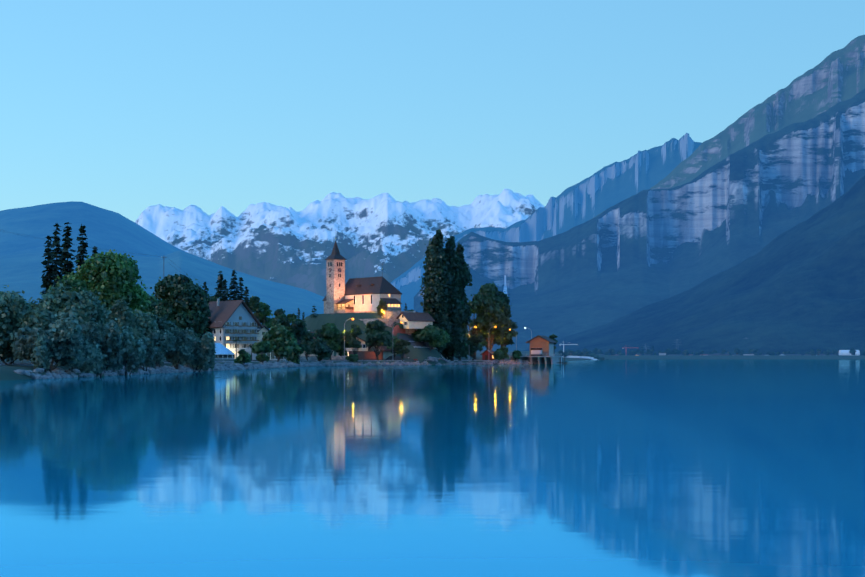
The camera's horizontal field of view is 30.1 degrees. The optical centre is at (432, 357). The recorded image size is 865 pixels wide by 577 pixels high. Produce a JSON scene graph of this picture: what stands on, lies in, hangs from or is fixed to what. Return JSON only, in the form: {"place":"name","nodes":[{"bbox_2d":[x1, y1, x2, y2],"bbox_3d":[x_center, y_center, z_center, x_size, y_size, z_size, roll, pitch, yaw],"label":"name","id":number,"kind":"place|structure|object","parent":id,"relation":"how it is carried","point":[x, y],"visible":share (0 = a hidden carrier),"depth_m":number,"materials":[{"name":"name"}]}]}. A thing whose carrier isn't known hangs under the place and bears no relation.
{"place":"outdoors","nodes":[
{"label":"outdoors","id":0,"kind":"place"},
{"bbox_2d":[0,201,187,257],"bbox_3d":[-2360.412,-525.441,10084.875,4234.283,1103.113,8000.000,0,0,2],"label":"mountain","id":1,"kind":"structure","parent":0,"point":[105,229],"depth_m":10067.88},
{"bbox_2d":[0,250,323,329],"bbox_3d":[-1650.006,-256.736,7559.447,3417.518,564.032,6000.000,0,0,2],"label":"spur","id":2,"kind":"structure","parent":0,"point":[20,272],"depth_m":7334.50,"materials":[{"name":"blue"}]},
{"bbox_2d":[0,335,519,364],"bbox_3d":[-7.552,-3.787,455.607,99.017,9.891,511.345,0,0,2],"label":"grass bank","id":3,"kind":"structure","parent":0,"point":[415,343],"depth_m":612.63,"materials":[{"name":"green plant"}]},
{"bbox_2d":[135,189,544,296],"bbox_3d":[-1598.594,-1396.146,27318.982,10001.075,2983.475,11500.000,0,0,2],"label":"snow range","id":4,"kind":"structure","parent":0,"point":[290,246],"depth_m":26212.55,"materials":[{"name":"white snow"}]},
{"bbox_2d":[300,325,405,359],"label":"roadside wall","id":5,"kind":"structure","parent":0,"point":[366,355],"depth_m":596.55,"materials":[{"name":"grey stone"}]},
{"bbox_2d":[0,359,864,576],"bbox_3d":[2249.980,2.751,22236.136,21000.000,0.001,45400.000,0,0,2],"label":"lake water","id":6,"kind":"structure","parent":0,"point":[681,468],"depth_m":38.95,"materials":[{"name":"blue liquid"}]},
{"bbox_2d":[562,355,596,359],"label":"campsite caravans","id":7,"kind":"object","parent":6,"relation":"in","point":[591,358],"visible":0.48,"depth_m":1978.55,"materials":[{"name":"white"}]},
{"bbox_2d":[558,346,864,359],"bbox_3d":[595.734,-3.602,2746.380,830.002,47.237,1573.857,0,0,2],"label":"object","id":8,"kind":"object","parent":6,"relation":"on","point":[568,352],"depth_m":3079.47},
{"bbox_2d":[0,312,864,380],"bbox_3d":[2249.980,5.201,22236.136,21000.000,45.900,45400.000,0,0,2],"label":"ground","id":9,"kind":"structure","parent":0,"point":[420,355],"depth_m":634.11,"materials":[{"name":"green plant"}]},
{"bbox_2d":[2,231,211,285],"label":"power line","id":10,"kind":"object","parent":9,"relation":"on","point":[123,251],"visible":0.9,"depth_m":510.05,"materials":[{"name":"metal"}]},
{"bbox_2d":[215,343,234,359],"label":"greenhouse","id":11,"kind":"object","parent":9,"relation":"on","point":[223,352],"visible":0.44,"depth_m":476.81,"materials":[{"name":"glass"}]},
{"bbox_2d":[206,299,263,359],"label":"chalet","id":12,"kind":"object","parent":9,"relation":"on","point":[232,320],"visible":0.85,"depth_m":500.75,"materials":[{"name":"paint"}]},
{"bbox_2d":[257,325,269,342],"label":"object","id":13,"kind":"structure","parent":9,"relation":"on","point":[265,329],"depth_m":569.25,"materials":[{"name":"beige paint"}]},
{"bbox_2d":[0,347,529,365],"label":"road kerb","id":14,"kind":"structure","parent":9,"relation":"on","point":[266,361],"depth_m":595.47,"materials":[{"name":"stone"}]},
{"bbox_2d":[259,350,285,359],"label":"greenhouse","id":15,"kind":"object","parent":9,"relation":"on","point":[270,355],"visible":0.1,"depth_m":521.18,"materials":[{"name":"glass"}]},
{"bbox_2d":[0,221,557,375],"bbox_3d":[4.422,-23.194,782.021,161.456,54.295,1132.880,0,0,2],"label":"trees","id":16,"kind":"object","parent":9,"relation":"on","point":[95,313],"depth_m":351.25,"materials":[{"name":"green plant"}]},
{"bbox_2d":[14,356,563,378],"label":"shore riprap","id":17,"kind":"object","parent":9,"relation":"on","point":[58,372],"visible":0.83,"depth_m":368.20,"materials":[{"name":"grey stone"}]},
{"bbox_2d":[301,337,333,355],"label":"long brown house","id":18,"kind":"structure","parent":9,"relation":"on","point":[303,354],"depth_m":588.23,"materials":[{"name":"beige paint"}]},
{"bbox_2d":[336,337,367,355],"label":"house","id":19,"kind":"structure","parent":9,"relation":"on","point":[363,347],"depth_m":608.86,"materials":[{"name":"beige paint"}]},
{"bbox_2d":[322,238,416,335],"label":"church","id":20,"kind":"structure","parent":9,"relation":"on","point":[359,295],"depth_m":648.88,"materials":[{"name":"paint"}]},
{"bbox_2d":[368,346,395,359],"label":"bushes","id":21,"kind":"object","parent":9,"relation":"on","point":[387,353],"visible":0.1,"depth_m":612.14,"materials":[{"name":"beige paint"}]},
{"bbox_2d":[396,311,434,328],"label":"house","id":22,"kind":"structure","parent":9,"relation":"on","point":[414,320],"depth_m":625.97,"materials":[{"name":"beige paint"}]},
{"bbox_2d":[480,350,493,359],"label":"red hut","id":23,"kind":"object","parent":9,"relation":"on","point":[487,354],"visible":0.73,"depth_m":674.21,"materials":[{"name":"paint"}]},
{"bbox_2d":[509,335,567,363],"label":"boathouse","id":24,"kind":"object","parent":9,"relation":"on","point":[541,349],"depth_m":689.67,"materials":[{"name":"wood"}]},
{"bbox_2d":[559,342,577,351],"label":"crane","id":25,"kind":"object","parent":9,"relation":"on","point":[563,344],"visible":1,"depth_m":2593.08,"materials":[{"name":"grey metal"}]},
{"bbox_2d":[839,350,859,354],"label":"shore building","id":26,"kind":"structure","parent":9,"relation":"on","point":[843,352],"depth_m":3035.34,"materials":[{"name":"white"}]},
{"bbox_2d":[0,0,864,221],"label":"sky","id":27,"kind":"structure","parent":0,"point":[125,108],"materials":[{"name":"blue"}]},
{"bbox_2d":[391,133,701,310],"bbox_3d":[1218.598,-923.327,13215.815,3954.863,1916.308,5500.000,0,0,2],"label":"ridge","id":28,"kind":"structure","parent":0,"point":[596,193],"depth_m":13358.19,"materials":[{"name":"grey stone"}]},
{"bbox_2d":[414,89,864,350],"bbox_3d":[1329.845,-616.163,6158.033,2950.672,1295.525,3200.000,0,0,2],"label":"cliff band","id":29,"kind":"object","parent":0,"point":[637,251],"visible":0.58,"depth_m":6382.66,"materials":[{"name":"grey stone"}]},
{"bbox_2d":[503,275,507,295],"bbox_3d":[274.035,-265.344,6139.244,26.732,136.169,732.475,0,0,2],"label":"waterfall","id":30,"kind":"structure","parent":29,"relation":"on","point":[505,289],"depth_m":6390.92,"materials":[{"name":"white liquid"}]},
{"bbox_2d":[523,176,864,354],"bbox_3d":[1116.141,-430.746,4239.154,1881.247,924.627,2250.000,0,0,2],"label":"mountain slope","id":31,"kind":"structure","parent":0,"point":[799,288],"depth_m":3797.53,"materials":[{"name":"blue"}]},
{"bbox_2d":[588,35,864,220],"bbox_3d":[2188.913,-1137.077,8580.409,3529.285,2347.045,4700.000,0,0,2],"label":"mountain slope","id":32,"kind":"structure","parent":0,"point":[831,80],"depth_m":9271.11,"materials":[{"name":"grey stone"}]}
]}

